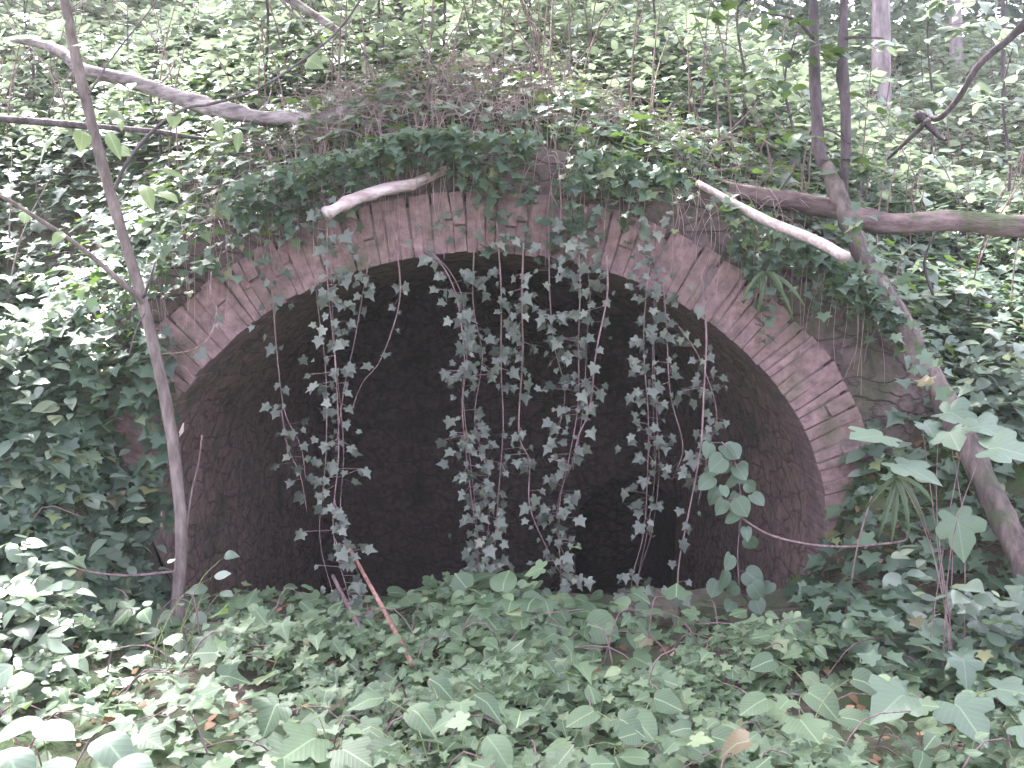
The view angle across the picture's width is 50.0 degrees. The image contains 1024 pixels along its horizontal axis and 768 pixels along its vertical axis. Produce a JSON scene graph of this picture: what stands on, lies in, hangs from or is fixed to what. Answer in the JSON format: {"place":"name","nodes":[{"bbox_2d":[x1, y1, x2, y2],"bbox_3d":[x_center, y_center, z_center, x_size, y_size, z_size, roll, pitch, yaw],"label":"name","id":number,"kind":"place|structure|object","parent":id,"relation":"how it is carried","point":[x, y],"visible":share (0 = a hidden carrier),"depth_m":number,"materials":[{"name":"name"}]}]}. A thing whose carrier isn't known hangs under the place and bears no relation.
{"place":"outdoors","nodes":[
{"label":"outdoors","id":0,"kind":"place"},
{"bbox_2d":[0,0,1023,767],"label":"ground","id":1,"kind":"structure","parent":0,"point":[150,690],"depth_m":4.30,"materials":[{"name":"green plant"}]},
{"bbox_2d":[0,0,67,106],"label":"leafy sapling","id":2,"kind":"object","parent":1,"relation":"on","point":[27,31],"visible":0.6,"depth_m":6.64,"materials":[{"name":"green plant"}]},
{"bbox_2d":[0,663,153,767],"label":"broad leaved plant","id":3,"kind":"object","parent":1,"relation":"on","point":[113,749],"visible":1,"depth_m":2.56,"materials":[{"name":"green plant"}]},
{"bbox_2d":[96,48,181,172],"bbox_3d":[-1.809,-1.324,5.362,0.315,0.674,0.645,-4,6,-36],"label":"leafy sapling","id":4,"kind":"object","parent":1,"relation":"on","point":[134,60],"visible":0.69,"depth_m":5.41,"materials":[{"name":"green plant"}]},
{"bbox_2d":[115,550,239,687],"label":"young shrub","id":5,"kind":"object","parent":1,"relation":"on","point":[198,588],"visible":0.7,"depth_m":3.72,"materials":[{"name":"green plant"}]},
{"bbox_2d":[0,0,360,620],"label":"sapling","id":6,"kind":"object","parent":1,"relation":"on","point":[146,198],"visible":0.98,"depth_m":3.94,"materials":[{"name":"brown plant"}]},
{"bbox_2d":[71,567,173,576],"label":"vine stem","id":7,"kind":"object","parent":6,"relation":"attached to","point":[144,574],"visible":0.81,"depth_m":3.88,"materials":[{"name":"brown plant"}]},
{"bbox_2d":[163,272,224,361],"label":"ivy vine","id":8,"kind":"object","parent":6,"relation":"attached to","point":[201,354],"visible":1,"depth_m":4.02,"materials":[{"name":"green plant"}]},
{"bbox_2d":[187,435,202,530],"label":"vine stem","id":9,"kind":"object","parent":1,"relation":"on","point":[194,480],"visible":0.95,"depth_m":4.15,"materials":[{"name":"brown plant"}]},
{"bbox_2d":[202,0,351,76],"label":"leafy sapling","id":10,"kind":"object","parent":1,"relation":"on","point":[234,20],"visible":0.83,"depth_m":6.14,"materials":[{"name":"green plant"}]},
{"bbox_2d":[252,692,383,767],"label":"sycamore seedling","id":11,"kind":"object","parent":1,"relation":"on","point":[301,744],"visible":0.91,"depth_m":2.81,"materials":[{"name":"green plant"}]},
{"bbox_2d":[331,574,381,665],"bbox_3d":[-0.550,0.816,3.835,0.021,0.150,0.653,-2,5,-23],"label":"dead cane","id":12,"kind":"object","parent":1,"relation":"on","point":[347,604],"visible":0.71,"depth_m":3.91,"materials":[{"name":"brown plant"}]},
{"bbox_2d":[394,0,406,28],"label":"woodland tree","id":13,"kind":"object","parent":1,"relation":"on","point":[400,9],"visible":0.18,"depth_m":7.37,"materials":[{"name":"green plant"}]},
{"bbox_2d":[340,0,462,67],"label":"leafy sapling","id":14,"kind":"object","parent":1,"relation":"on","point":[437,2],"visible":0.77,"depth_m":6.41,"materials":[{"name":"green plant"}]},
{"bbox_2d":[377,0,445,47],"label":"leafy sapling","id":15,"kind":"object","parent":1,"relation":"on","point":[444,31],"visible":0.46,"depth_m":6.24,"materials":[{"name":"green plant"}]},
{"bbox_2d":[338,675,512,767],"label":"bramble","id":16,"kind":"object","parent":1,"relation":"on","point":[420,717],"visible":0.77,"depth_m":2.94,"materials":[{"name":"green plant"}]},
{"bbox_2d":[414,33,453,96],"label":"twig","id":17,"kind":"object","parent":1,"relation":"on","point":[426,54],"visible":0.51,"depth_m":4.99,"materials":[{"name":"brown wood"}]},
{"bbox_2d":[480,66,510,109],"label":"twig","id":18,"kind":"object","parent":1,"relation":"on","point":[499,81],"visible":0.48,"depth_m":4.80,"materials":[{"name":"brown wood"}]},
{"bbox_2d":[68,143,934,629],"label":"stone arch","id":19,"kind":"structure","parent":1,"relation":"on","point":[786,409],"depth_m":6.29,"materials":[{"name":"brown brick"}]},
{"bbox_2d":[247,256,323,479],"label":"ivy vine","id":20,"kind":"object","parent":19,"relation":"attached to","point":[271,349],"visible":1,"depth_m":4.31,"materials":[{"name":"green plant"}]},
{"bbox_2d":[259,402,323,509],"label":"ivy vine","id":21,"kind":"object","parent":19,"relation":"attached to","point":[299,496],"visible":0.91,"depth_m":4.39,"materials":[{"name":"green plant"}]},
{"bbox_2d":[320,256,375,452],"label":"ivy vine","id":22,"kind":"object","parent":19,"relation":"attached to","point":[368,293],"visible":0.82,"depth_m":4.26,"materials":[{"name":"green plant"}]},
{"bbox_2d":[352,221,412,408],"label":"ivy vine","id":23,"kind":"object","parent":19,"relation":"attached to","point":[397,289],"visible":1,"depth_m":4.25,"materials":[{"name":"green plant"}]},
{"bbox_2d":[414,206,464,258],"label":"ivy vine","id":24,"kind":"object","parent":19,"relation":"attached to","point":[438,225],"visible":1,"depth_m":4.24,"materials":[{"name":"green plant"}]},
{"bbox_2d":[447,226,514,573],"bbox_3d":[-0.119,0.075,4.343,0.264,1.392,0.125,0,5,0],"label":"ivy vine","id":25,"kind":"object","parent":19,"relation":"attached to","point":[476,348],"visible":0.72,"depth_m":4.35,"materials":[{"name":"green plant"}]},
{"bbox_2d":[531,223,572,456],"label":"ivy vine","id":26,"kind":"object","parent":19,"relation":"attached to","point":[549,446],"visible":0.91,"depth_m":4.28,"materials":[{"name":"green plant"}]},
{"bbox_2d":[526,227,610,593],"bbox_3d":[0.219,0.120,4.288,0.331,1.454,0.160,0,5,0],"label":"ivy vine","id":27,"kind":"object","parent":19,"relation":"attached to","point":[566,559],"visible":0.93,"depth_m":4.29,"materials":[{"name":"green plant"}]},
{"bbox_2d":[533,192,603,265],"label":"ivy vine","id":28,"kind":"object","parent":19,"relation":"attached to","point":[597,255],"visible":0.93,"depth_m":4.25,"materials":[{"name":"green plant"}]},
{"bbox_2d":[548,256,628,469],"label":"ivy vine","id":29,"kind":"object","parent":19,"relation":"attached to","point":[593,367],"visible":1,"depth_m":4.22,"materials":[{"name":"green plant"}]},
{"bbox_2d":[613,213,679,599],"bbox_3d":[0.525,0.132,4.283,0.258,1.592,0.118,0,5,0],"label":"ivy vine","id":30,"kind":"object","parent":19,"relation":"attached to","point":[652,338],"visible":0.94,"depth_m":4.28,"materials":[{"name":"green plant"}]},
{"bbox_2d":[652,282,693,479],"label":"ivy vine","id":31,"kind":"object","parent":30,"relation":"attached to","point":[671,323],"visible":0.99,"depth_m":4.27,"materials":[{"name":"green plant"}]},
{"bbox_2d":[661,275,713,632],"bbox_3d":[0.657,0.327,4.167,0.123,1.475,0.294,5,7,42],"label":"ivy vine","id":32,"kind":"object","parent":19,"relation":"attached to","point":[692,464],"visible":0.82,"depth_m":4.21,"materials":[{"name":"green plant"}]},
{"bbox_2d":[670,326,729,505],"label":"ivy vine","id":33,"kind":"object","parent":19,"relation":"attached to","point":[717,426],"visible":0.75,"depth_m":4.32,"materials":[{"name":"green plant"}]},
{"bbox_2d":[695,180,850,262],"bbox_3d":[0.962,-0.618,4.104,0.062,0.341,0.727,-4,6,-36],"label":"bare pole","id":34,"kind":"object","parent":19,"relation":"attached to","point":[833,250],"visible":0.98,"depth_m":4.04,"materials":[{"name":"brown wood"}]},
{"bbox_2d":[451,570,564,632],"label":"broad leaved plant","id":35,"kind":"object","parent":1,"relation":"on","point":[505,581],"visible":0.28,"depth_m":4.09,"materials":[{"name":"green plant"}]},
{"bbox_2d":[0,0,1023,702],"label":"ivy cover","id":36,"kind":"object","parent":1,"relation":"on","point":[90,380],"visible":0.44,"depth_m":4.54,"materials":[{"name":"green plant"}]},
{"bbox_2d":[0,115,233,142],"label":"fallen log","id":37,"kind":"object","parent":36,"relation":"on","point":[44,122],"visible":0.81,"depth_m":5.00,"materials":[{"name":"brown wood"}]},
{"bbox_2d":[10,36,350,127],"bbox_3d":[-1.516,-1.375,4.962,1.689,0.466,0.166,1,5,12],"label":"fallen log","id":38,"kind":"object","parent":36,"relation":"on","point":[225,110],"visible":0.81,"depth_m":4.91,"materials":[{"name":"brown wood"}]},
{"bbox_2d":[16,121,942,397],"bbox_3d":[-0.144,-0.471,4.242,3.582,1.073,0.248,0,5,0],"label":"ivy mat","id":39,"kind":"object","parent":36,"relation":"hanging from","point":[428,143],"visible":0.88,"depth_m":4.22,"materials":[{"name":"green plant"}]},
{"bbox_2d":[281,193,383,627],"bbox_3d":[-0.682,0.116,4.069,0.302,1.697,0.579,-2,5,-18],"label":"ivy vine","id":40,"kind":"object","parent":39,"relation":"hanging from","point":[324,297],"visible":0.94,"depth_m":4.07,"materials":[{"name":"green plant"}]},
{"bbox_2d":[321,165,449,221],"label":"broken branch","id":41,"kind":"object","parent":39,"relation":"on","point":[346,203],"visible":0.92,"depth_m":4.16,"materials":[{"name":"brown wood"}]},
{"bbox_2d":[417,251,502,585],"bbox_3d":[-0.200,0.141,4.283,0.330,1.316,0.120,0,5,0],"label":"ivy vine","id":42,"kind":"object","parent":39,"relation":"hanging from","point":[465,316],"visible":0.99,"depth_m":4.27,"materials":[{"name":"green plant"}]},
{"bbox_2d":[470,218,532,572],"bbox_3d":[-0.043,0.070,4.289,0.246,1.430,0.135,0,5,0],"label":"ivy vine","id":43,"kind":"object","parent":39,"relation":"hanging from","point":[504,351],"visible":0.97,"depth_m":4.27,"materials":[{"name":"green plant"}]},
{"bbox_2d":[503,243,573,576],"bbox_3d":[0.099,0.113,4.284,0.294,1.315,0.132,0,5,0],"label":"ivy vine","id":44,"kind":"object","parent":39,"relation":"hanging from","point":[524,464],"visible":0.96,"depth_m":4.29,"materials":[{"name":"green plant"}]},
{"bbox_2d":[742,271,804,319],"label":"fern","id":45,"kind":"object","parent":39,"relation":"attached to","point":[777,280],"visible":1,"depth_m":4.11,"materials":[{"name":"green plant"}]},
{"bbox_2d":[707,101,764,157],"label":"twig","id":46,"kind":"object","parent":36,"relation":"on","point":[724,136],"visible":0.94,"depth_m":4.62,"materials":[{"name":"brown wood"}]},
{"bbox_2d":[729,508,908,547],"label":"vine stem","id":47,"kind":"object","parent":36,"relation":"on","point":[816,545],"visible":0.96,"depth_m":4.09,"materials":[{"name":"brown plant"}]},
{"bbox_2d":[698,441,775,614],"bbox_3d":[0.855,0.541,4.142,0.298,0.655,0.160,0,5,0],"label":"bramble spray","id":48,"kind":"object","parent":47,"relation":"attached to","point":[739,505],"visible":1,"depth_m":4.13,"materials":[{"name":"green plant"}]},
{"bbox_2d":[864,476,933,541],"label":"fern","id":49,"kind":"object","parent":36,"relation":"on","point":[897,487],"visible":0.94,"depth_m":3.83,"materials":[{"name":"green plant"}]},
{"bbox_2d":[885,18,1023,160],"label":"dead branch","id":50,"kind":"object","parent":36,"relation":"on","point":[924,118],"visible":0.99,"depth_m":5.04,"materials":[{"name":"brown wood"}]},
{"bbox_2d":[0,360,1023,767],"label":"ground cover","id":51,"kind":"object","parent":1,"relation":"on","point":[566,676],"visible":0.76,"depth_m":3.32,"materials":[{"name":"green plant"}]},
{"bbox_2d":[348,548,414,667],"bbox_3d":[-0.469,0.746,3.832,0.027,0.253,0.772,-2,5,-24],"label":"dead cane","id":52,"kind":"object","parent":51,"relation":"on","point":[385,613],"visible":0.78,"depth_m":3.80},
{"bbox_2d":[0,0,1023,267],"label":"undergrowth","id":53,"kind":"object","parent":1,"relation":"on","point":[482,16],"visible":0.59,"depth_m":6.56,"materials":[{"name":"green plant"}]},
{"bbox_2d":[280,0,347,39],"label":"dead branch","id":54,"kind":"object","parent":53,"relation":"on","point":[319,18],"visible":0.9,"depth_m":5.92,"materials":[{"name":"wood"}]},
{"bbox_2d":[0,116,1023,716],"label":"bank foliage","id":55,"kind":"object","parent":1,"relation":"on","point":[22,590],"visible":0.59,"depth_m":4.00,"materials":[{"name":"green plant"}]},
{"bbox_2d":[0,0,1023,767],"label":"dry stalks","id":56,"kind":"object","parent":1,"relation":"on","point":[538,40],"visible":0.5,"depth_m":5.26,"materials":[{"name":"plant"}]},
{"bbox_2d":[495,46,531,106],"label":"twig","id":57,"kind":"object","parent":1,"relation":"on","point":[530,73],"visible":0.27,"depth_m":4.79,"materials":[{"name":"wood"}]},
{"bbox_2d":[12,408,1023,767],"bbox_3d":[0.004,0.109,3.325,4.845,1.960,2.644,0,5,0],"label":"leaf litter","id":58,"kind":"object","parent":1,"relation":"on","point":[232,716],"visible":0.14,"depth_m":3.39,"materials":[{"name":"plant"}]},
{"bbox_2d":[54,38,1012,384],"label":"dry grass","id":59,"kind":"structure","parent":1,"relation":"on","point":[380,120],"depth_m":4.67,"materials":[{"name":"plant"}]},
{"bbox_2d":[494,0,577,59],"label":"leafy sapling","id":60,"kind":"object","parent":1,"relation":"on","point":[573,4],"visible":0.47,"depth_m":6.63,"materials":[{"name":"green plant"}]},
{"bbox_2d":[573,609,631,652],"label":"broad leaved plant","id":61,"kind":"object","parent":1,"relation":"on","point":[601,617],"visible":0.39,"depth_m":3.93,"materials":[{"name":"green plant"}]},
{"bbox_2d":[554,0,676,67],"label":"leafy sapling","id":62,"kind":"object","parent":1,"relation":"on","point":[629,8],"visible":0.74,"depth_m":6.13,"materials":[{"name":"green plant"}]},
{"bbox_2d":[575,24,672,64],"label":"dead branch","id":63,"kind":"object","parent":1,"relation":"on","point":[610,53],"visible":0.24,"depth_m":6.65,"materials":[{"name":"brown wood"}]},
{"bbox_2d":[545,689,744,767],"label":"bramble","id":64,"kind":"object","parent":1,"relation":"on","point":[665,701],"visible":0.59,"depth_m":2.91,"materials":[{"name":"green plant"}]},
{"bbox_2d":[683,0,802,153],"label":"leafy sapling","id":65,"kind":"object","parent":1,"relation":"on","point":[751,91],"visible":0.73,"depth_m":5.39,"materials":[{"name":"green plant"}]},
{"bbox_2d":[714,652,878,765],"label":"bramble","id":66,"kind":"object","parent":1,"relation":"on","point":[819,698],"visible":0.6,"depth_m":3.14,"materials":[{"name":"green plant"}]},
{"bbox_2d":[741,29,867,185],"bbox_3d":[1.421,-1.295,5.289,0.507,0.805,0.646,3,6,28],"label":"leafy sapling","id":67,"kind":"object","parent":1,"relation":"on","point":[787,63],"visible":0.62,"depth_m":5.29,"materials":[{"name":"green plant"}]},
{"bbox_2d":[662,0,1023,590],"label":"leaning tree","id":68,"kind":"object","parent":1,"relation":"on","point":[1002,514],"visible":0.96,"depth_m":4.35,"materials":[{"name":"brown plant"}]},
{"bbox_2d":[844,496,871,618],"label":"vine stem","id":69,"kind":"object","parent":1,"relation":"on","point":[856,553],"visible":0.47,"depth_m":4.03,"materials":[{"name":"brown plant"}]},
{"bbox_2d":[700,162,1023,237],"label":"fallen log","id":70,"kind":"object","parent":1,"relation":"on","point":[996,224],"visible":0.83,"depth_m":4.65,"materials":[{"name":"brown wood"}]},
{"bbox_2d":[706,0,1023,49],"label":"woodland foliage","id":71,"kind":"object","parent":1,"relation":"on","point":[898,8],"visible":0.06,"depth_m":22.03,"materials":[{"name":"green plant"}]},
{"bbox_2d":[871,0,891,141],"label":"woodland tree","id":72,"kind":"object","parent":1,"relation":"on","point":[881,24],"visible":0.49,"depth_m":8.76,"materials":[{"name":"grey plant"}]},
{"bbox_2d":[849,0,994,185],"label":"leafy sapling","id":73,"kind":"object","parent":1,"relation":"on","point":[932,98],"visible":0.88,"depth_m":6.82,"materials":[{"name":"green plant"}]},
{"bbox_2d":[848,397,1023,691],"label":"sycamore seedling","id":74,"kind":"object","parent":1,"relation":"on","point":[965,525],"visible":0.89,"depth_m":3.44,"materials":[{"name":"green plant"}]},
{"bbox_2d":[868,652,1023,751],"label":"sycamore seedling","id":75,"kind":"object","parent":1,"relation":"on","point":[964,713],"visible":0.88,"depth_m":2.99,"materials":[{"name":"green plant"}]},
{"bbox_2d":[907,231,993,332],"bbox_3d":[1.939,-0.432,4.970,0.497,0.553,0.334,-4,6,-39],"label":"leafy sapling","id":76,"kind":"object","parent":1,"relation":"on","point":[936,295],"visible":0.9,"depth_m":4.90,"materials":[{"name":"green plant"}]},
{"bbox_2d":[949,0,963,85],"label":"woodland tree","id":77,"kind":"object","parent":1,"relation":"on","point":[956,41],"visible":0.31,"depth_m":10.70,"materials":[{"name":"grey plant"}]},
{"bbox_2d":[915,16,1023,213],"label":"leafy sapling","id":78,"kind":"object","parent":1,"relation":"on","point":[997,36],"visible":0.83,"depth_m":6.08,"materials":[{"name":"green plant"}]},
{"bbox_2d":[1000,0,1006,160],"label":"woodland tree","id":79,"kind":"object","parent":1,"relation":"on","point":[1003,68],"visible":0.52,"depth_m":8.32,"materials":[{"name":"brown plant"}]},
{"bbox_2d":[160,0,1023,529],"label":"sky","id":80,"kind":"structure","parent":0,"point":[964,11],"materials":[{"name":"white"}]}
]}

